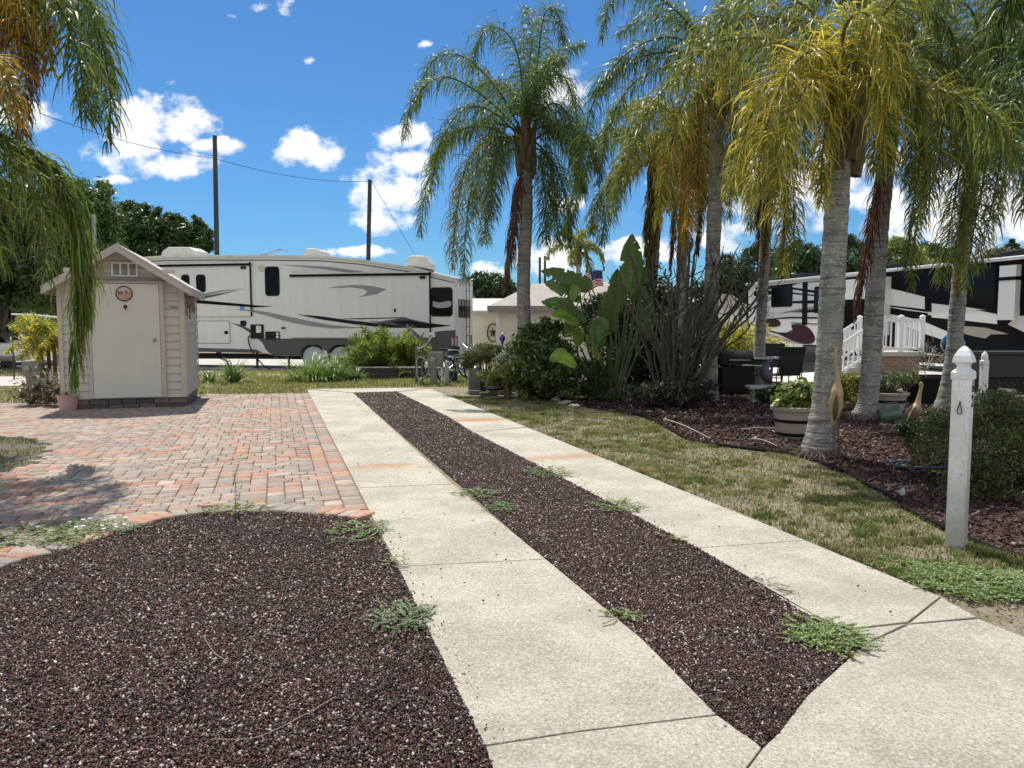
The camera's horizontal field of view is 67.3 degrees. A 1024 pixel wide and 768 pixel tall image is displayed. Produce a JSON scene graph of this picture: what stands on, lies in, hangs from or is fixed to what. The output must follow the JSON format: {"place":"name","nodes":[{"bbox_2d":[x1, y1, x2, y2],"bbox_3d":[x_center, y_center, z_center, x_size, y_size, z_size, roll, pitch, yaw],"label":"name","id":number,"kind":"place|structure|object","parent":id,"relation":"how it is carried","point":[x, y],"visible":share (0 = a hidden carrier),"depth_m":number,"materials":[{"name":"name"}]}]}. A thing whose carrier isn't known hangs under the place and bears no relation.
{"place":"outdoors","nodes":[
{"label":"outdoors","id":0,"kind":"place"},
{"bbox_2d":[0,436,48,471],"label":"grass","id":1,"kind":"structure","parent":0,"point":[31,440],"depth_m":9.06,"materials":[{"name":"green plant"}]},
{"bbox_2d":[0,394,339,543],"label":"paver joint sand","id":2,"kind":"structure","parent":0,"point":[6,447],"depth_m":8.91,"materials":[{"name":"beige sand"}]},
{"bbox_2d":[0,393,374,568],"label":"brick paving","id":3,"kind":"structure","parent":0,"point":[141,465],"depth_m":8.09,"materials":[{"name":"red brick"}]},
{"bbox_2d":[7,365,60,405],"bbox_3d":[-8.758,0.032,14.255,1.056,0.789,1.312,-2,5,-27],"label":"aloe bed","id":4,"kind":"object","parent":3,"relation":"on","point":[46,400],"visible":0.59,"depth_m":14.22,"materials":[{"name":"green plant"}]},
{"bbox_2d":[0,528,99,548],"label":"weed patch","id":5,"kind":"object","parent":3,"relation":"on","point":[67,536],"visible":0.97,"depth_m":5.26,"materials":[{"name":"green plant"}]},
{"bbox_2d":[55,394,78,410],"bbox_3d":[-7.741,0.332,13.415,0.368,0.290,0.368,0,4,0],"label":"planter pot","id":6,"kind":"object","parent":3,"relation":"on","point":[68,403],"visible":0.89,"depth_m":13.29,"materials":[{"name":"pink ceramic"}]},
{"bbox_2d":[4,515,152,538],"bbox_3d":[-3.159,1.032,5.576,1.056,0.055,0.577,0,4,0],"label":"weed patch","id":7,"kind":"object","parent":3,"relation":"on","point":[101,529],"visible":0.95,"depth_m":5.58,"materials":[{"name":"green plant"}]},
{"bbox_2d":[198,502,278,516],"bbox_3d":[-2.208,0.999,6.162,0.640,0.031,0.469,0,4,0],"label":"weed patch","id":8,"kind":"object","parent":3,"relation":"on","point":[233,507],"visible":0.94,"depth_m":6.20,"materials":[{"name":"green plant"}]},
{"bbox_2d":[0,359,484,375],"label":"road","id":9,"kind":"structure","parent":0,"point":[272,364],"depth_m":29.23,"materials":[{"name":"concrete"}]},
{"bbox_2d":[0,337,52,364],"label":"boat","id":10,"kind":"object","parent":9,"relation":"on","point":[4,344],"visible":0.41,"depth_m":25.25,"materials":[{"name":"white plastic"}]},
{"bbox_2d":[16,173,134,323],"bbox_3d":[-18.949,-4.816,31.759,6.578,7.791,5.288,0,4,0],"label":"leafy tree","id":11,"kind":"object","parent":9,"relation":"on","point":[105,209],"visible":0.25,"depth_m":31.21,"materials":[{"name":"green plant"}]},
{"bbox_2d":[144,247,472,369],"bbox_3d":[-7.120,-2.691,26.820,11.438,4.274,3.000,1,4,11],"label":"travel trailer","id":12,"kind":"object","parent":9,"relation":"on","point":[309,302],"visible":0.81,"depth_m":25.78,"materials":[{"name":"white metal"}]},
{"bbox_2d":[0,511,492,767],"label":"lava gravel","id":13,"kind":"structure","parent":0,"point":[349,660],"depth_m":3.44,"materials":[{"name":"brown gravel"}]},
{"bbox_2d":[323,518,393,544],"bbox_3d":[-1.106,1.047,5.511,0.515,0.035,0.664,0,4,0],"label":"weed patch","id":14,"kind":"object","parent":13,"relation":"on","point":[377,529],"visible":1,"depth_m":5.54,"materials":[{"name":"green plant"}]},
{"bbox_2d":[359,597,436,634],"bbox_3d":[-0.581,1.171,3.894,0.384,0.034,0.521,0,4,0],"label":"weed patch","id":15,"kind":"object","parent":13,"relation":"on","point":[415,622],"visible":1,"depth_m":3.91,"materials":[{"name":"green plant"}]},
{"bbox_2d":[0,333,1023,767],"bbox_3d":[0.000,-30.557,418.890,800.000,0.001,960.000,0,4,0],"label":"ground","id":16,"kind":"structure","parent":0,"point":[970,609],"depth_m":6.91,"materials":[{"name":"green plant"}]},
{"bbox_2d":[0,385,56,403],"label":"grass","id":17,"kind":"structure","parent":16,"relation":"on","point":[2,399],"depth_m":16.10,"materials":[{"name":"green plant"}]},
{"bbox_2d":[2,310,58,386],"bbox_3d":[-10.664,-0.835,17.980,2.025,1.924,1.949,3,5,36],"label":"shrub palm","id":18,"kind":"object","parent":16,"relation":"on","point":[45,337],"visible":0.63,"depth_m":17.60,"materials":[{"name":"yellow plant"}]},
{"bbox_2d":[22,361,43,389],"bbox_3d":[-10.973,-0.179,17.603,0.380,0.670,0.230,0,4,0],"label":"utility pedestal","id":19,"kind":"object","parent":16,"relation":"on","point":[28,367],"visible":0.66,"depth_m":17.53,"materials":[{"name":"metal"}]},
{"bbox_2d":[0,170,67,367],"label":"leafy tree","id":20,"kind":"object","parent":16,"relation":"on","point":[16,295],"visible":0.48,"depth_m":26.56,"materials":[{"name":"green plant"}]},
{"bbox_2d":[0,0,135,396],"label":"palm tree","id":21,"kind":"object","parent":16,"relation":"on","point":[27,25],"visible":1,"depth_m":7.75,"materials":[{"name":"green plant"}]},
{"bbox_2d":[40,243,204,408],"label":"garden shed","id":22,"kind":"structure","parent":16,"relation":"on","point":[143,347],"depth_m":13.62,"materials":[{"name":"beige wood"}]},
{"bbox_2d":[92,283,161,397],"bbox_3d":[-6.806,-0.757,13.571,1.095,2.008,0.114,-1,5,-17],"label":"door","id":23,"kind":"structure","parent":22,"relation":"in","point":[126,345],"depth_m":13.61,"materials":[{"name":"paint"}]},
{"bbox_2d":[107,198,213,256],"bbox_3d":[-17.860,-5.202,37.666,6.885,7.699,4.586,0,4,0],"label":"leafy tree","id":24,"kind":"object","parent":16,"relation":"on","point":[153,232],"visible":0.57,"depth_m":36.95,"materials":[{"name":"green plant"}]},
{"bbox_2d":[212,135,220,352],"bbox_3d":[-13.680,-6.313,35.622,0.322,10.154,0.237,0,4,0],"label":"utility pole","id":25,"kind":"object","parent":16,"relation":"on","point":[216,209],"visible":0.6,"depth_m":35.38,"materials":[{"name":"brown wood"}]},
{"bbox_2d":[208,357,251,382],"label":"grass clump","id":26,"kind":"object","parent":16,"relation":"on","point":[234,375],"visible":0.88,"depth_m":19.72,"materials":[{"name":"green plant"}]},
{"bbox_2d":[273,352,361,382],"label":"grass clump","id":27,"kind":"object","parent":16,"relation":"on","point":[315,376],"visible":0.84,"depth_m":20.14,"materials":[{"name":"green plant"}]},
{"bbox_2d":[197,368,467,394],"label":"grass","id":28,"kind":"structure","parent":16,"relation":"on","point":[243,386],"depth_m":19.18,"materials":[{"name":"green plant"}]},
{"bbox_2d":[311,357,360,381],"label":"grass clump","id":29,"kind":"object","parent":16,"relation":"on","point":[340,374],"visible":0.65,"depth_m":20.46,"materials":[{"name":"green plant"}]},
{"bbox_2d":[366,179,371,259],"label":"utility pole","id":30,"kind":"object","parent":16,"relation":"on","point":[368,242],"visible":0.4,"depth_m":45.31,"materials":[{"name":"brown wood"}]},
{"bbox_2d":[326,324,431,377],"bbox_3d":[-3.748,-0.913,22.448,3.062,1.726,3.184,4,6,44],"label":"shrub palm","id":31,"kind":"object","parent":16,"relation":"on","point":[380,349],"visible":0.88,"depth_m":21.85,"materials":[{"name":"green plant"}]},
{"bbox_2d":[356,367,427,378],"bbox_3d":[-3.198,-0.326,21.618,2.300,0.350,0.440,0,4,0],"label":"planter box","id":32,"kind":"object","parent":16,"relation":"on","point":[386,372],"visible":0.52,"depth_m":21.44,"materials":[{"name":"brown plastic"}]},
{"bbox_2d":[428,352,442,383],"bbox_3d":[-1.919,-0.388,19.292,0.380,0.830,0.230,0,4,0],"label":"utility pedestal","id":33,"kind":"object","parent":16,"relation":"on","point":[435,359],"visible":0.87,"depth_m":19.22,"materials":[{"name":"grey metal"}]},
{"bbox_2d":[447,338,459,381],"bbox_3d":[-1.540,-0.619,20.243,0.348,1.162,0.355,0,4,0],"label":"tool bag","id":34,"kind":"object","parent":16,"relation":"on","point":[451,355],"visible":0.66,"depth_m":20.12,"materials":[{"name":"black plastic"}]},
{"bbox_2d":[468,369,480,392],"bbox_3d":[-0.833,-0.066,17.045,0.270,0.530,0.200,0,4,0],"label":"utility box","id":35,"kind":"object","parent":16,"relation":"on","point":[474,382],"visible":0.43,"depth_m":16.96,"materials":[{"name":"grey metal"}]},
{"bbox_2d":[457,341,513,391],"bbox_3d":[-0.550,-0.389,17.218,1.399,1.167,1.018,0,4,0],"label":"shrub","id":36,"kind":"object","parent":16,"relation":"on","point":[470,359],"visible":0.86,"depth_m":17.07,"materials":[{"name":"green plant"}]},
{"bbox_2d":[473,298,502,361],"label":"house","id":37,"kind":"structure","parent":16,"relation":"on","point":[483,318],"depth_m":30.92,"materials":[{"name":"beige paint"}]},
{"bbox_2d":[465,269,516,297],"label":"leafy tree","id":38,"kind":"object","parent":16,"relation":"on","point":[485,285],"visible":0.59,"depth_m":46.95,"materials":[{"name":"green plant"}]},
{"bbox_2d":[476,356,554,399],"bbox_3d":[0.181,-0.148,15.685,1.672,0.911,1.753,2,5,22],"label":"shrub","id":39,"kind":"object","parent":16,"relation":"on","point":[504,379],"visible":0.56,"depth_m":15.36,"materials":[{"name":"green plant"}]},
{"bbox_2d":[544,225,604,273],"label":"palm tree","id":40,"kind":"object","parent":16,"relation":"on","point":[577,256],"visible":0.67,"depth_m":41.44,"materials":[{"name":"green plant"}]},
{"bbox_2d":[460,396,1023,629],"bbox_3d":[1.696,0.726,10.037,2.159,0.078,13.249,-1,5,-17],"label":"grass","id":41,"kind":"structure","parent":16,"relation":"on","point":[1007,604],"depth_m":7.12,"materials":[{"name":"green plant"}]},
{"bbox_2d":[578,403,1023,559],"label":"bed edging","id":42,"kind":"object","parent":16,"relation":"on","point":[906,507],"visible":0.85,"depth_m":7.72,"materials":[{"name":"plastic"}]},
{"bbox_2d":[866,555,971,576],"bbox_3d":[2.458,1.110,4.711,0.582,0.030,0.438,0,4,0],"label":"weed patch","id":43,"kind":"object","parent":16,"relation":"on","point":[912,565],"visible":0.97,"depth_m":4.72,"materials":[{"name":"green plant"}]},
{"bbox_2d":[897,560,1023,602],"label":"weed patch","id":44,"kind":"object","parent":16,"relation":"on","point":[978,585],"visible":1,"depth_m":4.43,"materials":[{"name":"green plant"}]},
{"bbox_2d":[945,346,975,549],"bbox_3d":[2.978,0.454,5.115,0.124,1.414,0.136,4,6,42],"label":"white post","id":45,"kind":"object","parent":16,"relation":"on","point":[963,375],"visible":0.98,"depth_m":5.08,"materials":[{"name":"plastic"}]},
{"bbox_2d":[971,351,1023,393],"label":"storage bin","id":46,"kind":"object","parent":16,"relation":"on","point":[1006,367],"visible":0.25,"depth_m":16.83,"materials":[{"name":"black plastic"}]},
{"bbox_2d":[0,0,1023,326],"label":"sky","id":47,"kind":"structure","parent":0,"point":[311,89],"materials":[{"name":"blue"}]},
{"bbox_2d":[487,282,666,365],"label":"house","id":48,"kind":"structure","parent":0,"point":[505,309],"depth_m":27.92,"materials":[{"name":"beige paint"}]},
{"bbox_2d":[576,267,604,306],"bbox_3d":[2.052,-2.557,20.364,0.821,1.060,0.140,0,4,0],"label":"flag","id":49,"kind":"object","parent":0,"point":[595,277],"visible":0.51,"depth_m":20.34,"materials":[{"name":"fabric"}]},
{"bbox_2d":[354,391,861,748],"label":"lava gravel","id":50,"kind":"structure","parent":0,"point":[744,668],"depth_m":4.42,"materials":[{"name":"brown gravel"}]},
{"bbox_2d":[590,497,648,511],"bbox_3d":[0.861,0.985,6.325,0.427,0.033,0.563,-1,5,-15],"label":"weed patch","id":51,"kind":"object","parent":50,"relation":"on","point":[621,502],"visible":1,"depth_m":6.30,"materials":[{"name":"green plant"}]},
{"bbox_2d":[775,611,884,658],"bbox_3d":[1.517,1.187,3.673,0.481,0.035,0.515,2,5,25],"label":"weed patch","id":52,"kind":"object","parent":50,"relation":"on","point":[833,626],"visible":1,"depth_m":3.65,"materials":[{"name":"green plant"}]},
{"bbox_2d":[308,388,1023,767],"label":"concrete driveway","id":53,"kind":"structure","parent":0,"point":[558,674],"depth_m":3.61,"materials":[{"name":"beige concrete"}]},
{"bbox_2d":[596,608,645,623],"bbox_3d":[0.554,1.170,3.913,0.248,0.032,0.215,0,4,0],"label":"weed patch","id":54,"kind":"object","parent":53,"relation":"on","point":[629,616],"visible":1,"depth_m":3.93,"materials":[{"name":"green plant"}]},
{"bbox_2d":[700,364,813,382],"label":"patio pavement","id":55,"kind":"structure","parent":0,"point":[809,376],"depth_m":21.86,"materials":[{"name":"white concrete"}]},
{"bbox_2d":[695,320,789,352],"bbox_3d":[6.639,-1.126,22.888,2.850,1.758,2.836,4,6,45],"label":"shrub palm","id":56,"kind":"object","parent":55,"relation":"on","point":[744,341],"visible":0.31,"depth_m":22.63,"materials":[{"name":"yellow plant"}]},
{"bbox_2d":[765,343,784,380],"bbox_3d":[6.709,-0.554,20.146,0.609,1.038,0.767,0,4,-5],"label":"patio chair","id":57,"kind":"object","parent":55,"relation":"on","point":[772,349],"visible":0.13,"depth_m":19.83,"materials":[{"name":"fabric"}]},
{"bbox_2d":[841,315,925,377],"bbox_3d":[10.362,-1.060,22.264,2.432,1.875,1.360,0,4,0],"label":"porch","id":58,"kind":"object","parent":55,"relation":"on","point":[897,360],"visible":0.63,"depth_m":21.67,"materials":[{"name":"plastic"}]},
{"bbox_2d":[512,379,1023,553],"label":"mulch bed","id":59,"kind":"object","parent":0,"point":[988,534],"visible":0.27,"depth_m":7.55,"materials":[{"name":"brown wood"}]},
{"bbox_2d":[399,0,604,392],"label":"palm tree","id":60,"kind":"object","parent":59,"relation":"on","point":[521,143],"visible":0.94,"depth_m":16.30,"materials":[{"name":"green plant"}]},
{"bbox_2d":[505,316,612,400],"bbox_3d":[0.907,-0.527,15.398,2.137,1.729,2.101,0,4,0],"label":"shrub","id":61,"kind":"object","parent":59,"relation":"on","point":[547,375],"visible":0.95,"depth_m":15.04,"materials":[{"name":"green plant"}]},
{"bbox_2d":[540,234,654,398],"bbox_3d":[1.407,-1.335,15.288,1.868,3.244,3.604,4,6,41],"label":"bird of paradise","id":62,"kind":"object","parent":59,"relation":"on","point":[571,285],"visible":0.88,"depth_m":15.00,"materials":[{"name":"green plant"}]},
{"bbox_2d":[562,98,732,384],"bbox_3d":[2.990,-3.195,17.156,3.783,6.794,3.663,0,4,0],"label":"palm tree","id":63,"kind":"object","parent":59,"relation":"on","point":[651,239],"visible":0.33,"depth_m":17.01,"materials":[{"name":"green plant"}]},
{"bbox_2d":[576,263,760,391],"bbox_3d":[3.391,-1.248,17.145,4.378,2.903,2.318,0,4,0],"label":"shrub","id":64,"kind":"object","parent":59,"relation":"on","point":[639,376],"visible":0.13,"depth_m":16.93,"materials":[{"name":"green plant"}]},
{"bbox_2d":[624,373,722,407],"bbox_3d":[2.905,0.110,13.849,1.871,0.697,1.294,0,4,0],"label":"shrub","id":65,"kind":"object","parent":59,"relation":"on","point":[648,391],"visible":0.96,"depth_m":13.58,"materials":[{"name":"green plant"}]},
{"bbox_2d":[602,69,762,379],"bbox_3d":[3.442,-3.105,15.892,3.413,6.768,3.416,0,4,0],"label":"palm tree","id":66,"kind":"object","parent":59,"relation":"on","point":[697,231],"visible":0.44,"depth_m":15.15,"materials":[{"name":"green plant"}]},
{"bbox_2d":[625,263,755,406],"bbox_3d":[3.393,-0.878,14.030,2.255,2.637,1.727,-2,5,-28],"label":"bare shrub","id":67,"kind":"object","parent":59,"relation":"on","point":[707,307],"visible":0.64,"depth_m":13.88,"materials":[{"name":"brown plant"}]},
{"bbox_2d":[560,0,825,401],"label":"palm tree","id":68,"kind":"object","parent":59,"relation":"on","point":[714,207],"visible":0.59,"depth_m":14.07,"materials":[{"name":"green plant"}]},
{"bbox_2d":[607,236,788,406],"bbox_3d":[3.550,-1.159,13.971,3.501,3.209,2.200,-1,4,-10],"label":"bare shrub","id":69,"kind":"object","parent":59,"relation":"on","point":[674,361],"visible":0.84,"depth_m":13.89,"materials":[{"name":"brown plant"}]},
{"bbox_2d":[700,350,770,393],"bbox_3d":[4.819,-0.246,16.588,1.400,0.955,0.624,0,4,0],"label":"barbecue grill","id":70,"kind":"object","parent":59,"relation":"on","point":[737,375],"visible":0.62,"depth_m":16.39,"materials":[{"name":"black metal"}]},
{"bbox_2d":[676,99,826,384],"bbox_3d":[6.205,-3.394,18.373,3.571,6.974,3.796,-4,6,-44],"label":"palm tree","id":71,"kind":"object","parent":59,"relation":"on","point":[763,236],"visible":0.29,"depth_m":17.88,"materials":[{"name":"green plant"}]},
{"bbox_2d":[745,385,778,401],"bbox_3d":[5.137,0.194,14.958,1.120,0.330,0.360,0,4,0],"label":"stone bench","id":72,"kind":"object","parent":59,"relation":"on","point":[751,388],"visible":0.34,"depth_m":14.83,"materials":[{"name":"grey stone"}]},
{"bbox_2d":[760,359,772,383],"bbox_3d":[5.066,-0.249,15.325,0.230,0.517,0.225,4,6,39],"label":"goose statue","id":73,"kind":"object","parent":72,"relation":"on","point":[766,374],"visible":1,"depth_m":15.26,"materials":[{"name":"grey"}]},
{"bbox_2d":[754,383,785,403],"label":"shrub","id":74,"kind":"object","parent":59,"relation":"on","point":[764,394],"visible":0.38,"depth_m":14.63,"materials":[{"name":"green plant"}]},
{"bbox_2d":[765,347,805,384],"bbox_3d":[6.017,-0.310,16.956,0.609,1.038,0.767,-1,4,-8],"label":"patio chair","id":75,"kind":"object","parent":59,"relation":"on","point":[790,362],"visible":0.8,"depth_m":16.68,"materials":[{"name":"fabric"}]},
{"bbox_2d":[770,404,809,439],"bbox_3d":[3.737,0.505,10.168,0.628,0.440,0.628,0,4,0],"label":"planter pot","id":76,"kind":"object","parent":59,"relation":"on","point":[791,423],"visible":0.67,"depth_m":9.95,"materials":[{"name":"beige plastic"}]},
{"bbox_2d":[768,377,812,408],"bbox_3d":[3.756,0.143,10.145,0.757,0.476,0.552,0,4,0],"label":"coleus","id":77,"kind":"object","parent":76,"relation":"on","point":[797,393],"visible":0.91,"depth_m":10.01,"materials":[{"name":"green plant"}]},
{"bbox_2d":[782,344,816,381],"bbox_3d":[6.885,-0.410,18.257,0.767,1.038,0.609,-3,5,-30],"label":"patio chair","id":78,"kind":"object","parent":59,"relation":"on","point":[809,360],"visible":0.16,"depth_m":18.35,"materials":[{"name":"fabric"}]},
{"bbox_2d":[828,345,842,458],"bbox_3d":[3.545,0.214,8.402,0.140,1.272,0.214,3,5,30],"label":"heron statue","id":79,"kind":"object","parent":59,"relation":"on","point":[835,404],"visible":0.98,"depth_m":8.38,"materials":[{"name":"gold metal"}]},
{"bbox_2d":[660,0,1023,461],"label":"palm tree","id":80,"kind":"object","parent":59,"relation":"on","point":[845,108],"visible":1,"depth_m":8.10,"materials":[{"name":"green plant"}]},
{"bbox_2d":[841,371,859,402],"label":"shrub","id":81,"kind":"object","parent":59,"relation":"on","point":[850,393],"visible":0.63,"depth_m":14.88,"materials":[{"name":"green plant"}]},
{"bbox_2d":[763,0,999,421],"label":"palm tree","id":82,"kind":"object","parent":59,"relation":"on","point":[875,243],"visible":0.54,"depth_m":11.59,"materials":[{"name":"green plant"}]},
{"bbox_2d":[876,391,909,412],"bbox_3d":[6.303,0.322,12.962,0.715,0.380,0.715,0,4,0],"label":"planter pot","id":83,"kind":"object","parent":59,"relation":"on","point":[900,397],"visible":0.35,"depth_m":12.68,"materials":[{"name":"beige plastic"}]},
{"bbox_2d":[879,365,922,393],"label":"potted shrub","id":84,"kind":"object","parent":83,"relation":"on","point":[891,384],"visible":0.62,"depth_m":12.83,"materials":[{"name":"green plant"}]},
{"bbox_2d":[878,402,920,422],"bbox_3d":[5.914,0.456,11.725,0.620,0.361,0.257,2,5,20],"label":"watering can","id":85,"kind":"object","parent":59,"relation":"on","point":[889,414],"visible":0.69,"depth_m":11.68,"materials":[{"name":"teal plastic"}]},
{"bbox_2d":[900,382,922,448],"bbox_3d":[4.752,0.385,9.140,0.254,0.821,0.167,0,4,0],"label":"heron statue","id":86,"kind":"object","parent":59,"relation":"on","point":[914,410],"visible":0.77,"depth_m":9.11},
{"bbox_2d":[892,407,949,465],"bbox_3d":[4.434,0.575,8.168,0.765,0.630,0.599,0,4,0],"label":"shrub","id":87,"kind":"object","parent":59,"relation":"on","point":[903,427],"visible":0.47,"depth_m":8.14,"materials":[{"name":"green plant"}]},
{"bbox_2d":[901,374,941,404],"bbox_3d":[7.933,0.112,14.651,0.800,0.540,0.800,0,4,0],"label":"planter pot","id":88,"kind":"object","parent":59,"relation":"on","point":[931,384],"visible":0.38,"depth_m":14.35,"materials":[{"name":"black plastic"}]},
{"bbox_2d":[907,332,943,376],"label":"flowering plant","id":89,"kind":"object","parent":88,"relation":"in","point":[926,367],"visible":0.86,"depth_m":14.64,"materials":[{"name":"white plant"}]},
{"bbox_2d":[874,0,1023,410],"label":"palm tree","id":90,"kind":"object","parent":59,"relation":"on","point":[966,223],"visible":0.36,"depth_m":12.29,"materials":[{"name":"green plant"}]},
{"bbox_2d":[903,380,1023,503],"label":"hedge bush","id":91,"kind":"object","parent":59,"relation":"on","point":[994,473],"visible":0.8,"depth_m":6.87,"materials":[{"name":"green plant"}]},
{"bbox_2d":[916,0,1023,230],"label":"palm tree","id":92,"kind":"object","parent":59,"relation":"on","point":[986,66],"visible":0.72,"depth_m":9.49,"materials":[{"name":"green plant"}]},
{"bbox_2d":[977,351,988,451],"bbox_3d":[5.471,0.218,8.943,0.097,1.200,0.097,0,4,0],"label":"white post","id":93,"kind":"object","parent":59,"relation":"on","point":[984,370],"visible":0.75,"depth_m":8.89,"materials":[{"name":"plastic"}]},
{"bbox_2d":[746,347,942,374],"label":"road","id":94,"kind":"structure","parent":0,"point":[933,370],"depth_m":25.97,"materials":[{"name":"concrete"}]},
{"bbox_2d":[687,294,746,334],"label":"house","id":95,"kind":"structure","parent":94,"relation":"on","point":[723,308],"depth_m":43.80,"materials":[{"name":"white"}]},
{"bbox_2d":[698,251,747,309],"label":"leafy tree","id":96,"kind":"object","parent":94,"relation":"on","point":[726,258],"visible":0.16,"depth_m":60.64,"materials":[{"name":"green plant"}]},
{"bbox_2d":[721,240,779,299],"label":"leafy tree","id":97,"kind":"object","parent":94,"relation":"on","point":[750,251],"visible":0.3,"depth_m":58.91,"materials":[{"name":"green plant"}]},
{"bbox_2d":[769,239,821,280],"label":"leafy tree","id":98,"kind":"object","parent":94,"relation":"on","point":[809,258],"visible":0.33,"depth_m":50.55,"materials":[{"name":"green plant"}]},
{"bbox_2d":[846,233,891,272],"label":"leafy tree","id":99,"kind":"object","parent":94,"relation":"on","point":[853,248],"visible":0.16,"depth_m":53.47,"materials":[{"name":"green plant"}]},
{"bbox_2d":[745,248,1023,363],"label":"motorhome","id":100,"kind":"object","parent":94,"relation":"on","point":[994,317],"visible":0.53,"depth_m":24.92,"materials":[{"name":"metal"}]},
{"bbox_2d":[771,286,792,306],"bbox_3d":[11.576,-3.744,33.010,0.024,0.875,1.595,-1,4,-13],"label":"window","id":101,"kind":"structure","parent":100,"relation":"in","point":[782,296],"depth_m":32.92,"materials":[{"name":"black glass"}]},
{"bbox_2d":[966,264,997,306],"bbox_3d":[13.889,-2.925,22.909,0.023,1.224,1.290,-1,4,-13],"label":"window","id":102,"kind":"structure","parent":100,"relation":"in","point":[983,291],"depth_m":22.70,"materials":[{"name":"black glass"}]},
{"bbox_2d":[887,235,936,265],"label":"leafy tree","id":103,"kind":"object","parent":94,"relation":"on","point":[894,252],"visible":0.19,"depth_m":56.52,"materials":[{"name":"green plant"}]},
{"bbox_2d":[920,240,952,263],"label":"leafy tree","id":104,"kind":"object","parent":94,"relation":"on","point":[931,249],"visible":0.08,"depth_m":58.61,"materials":[{"name":"green plant"}]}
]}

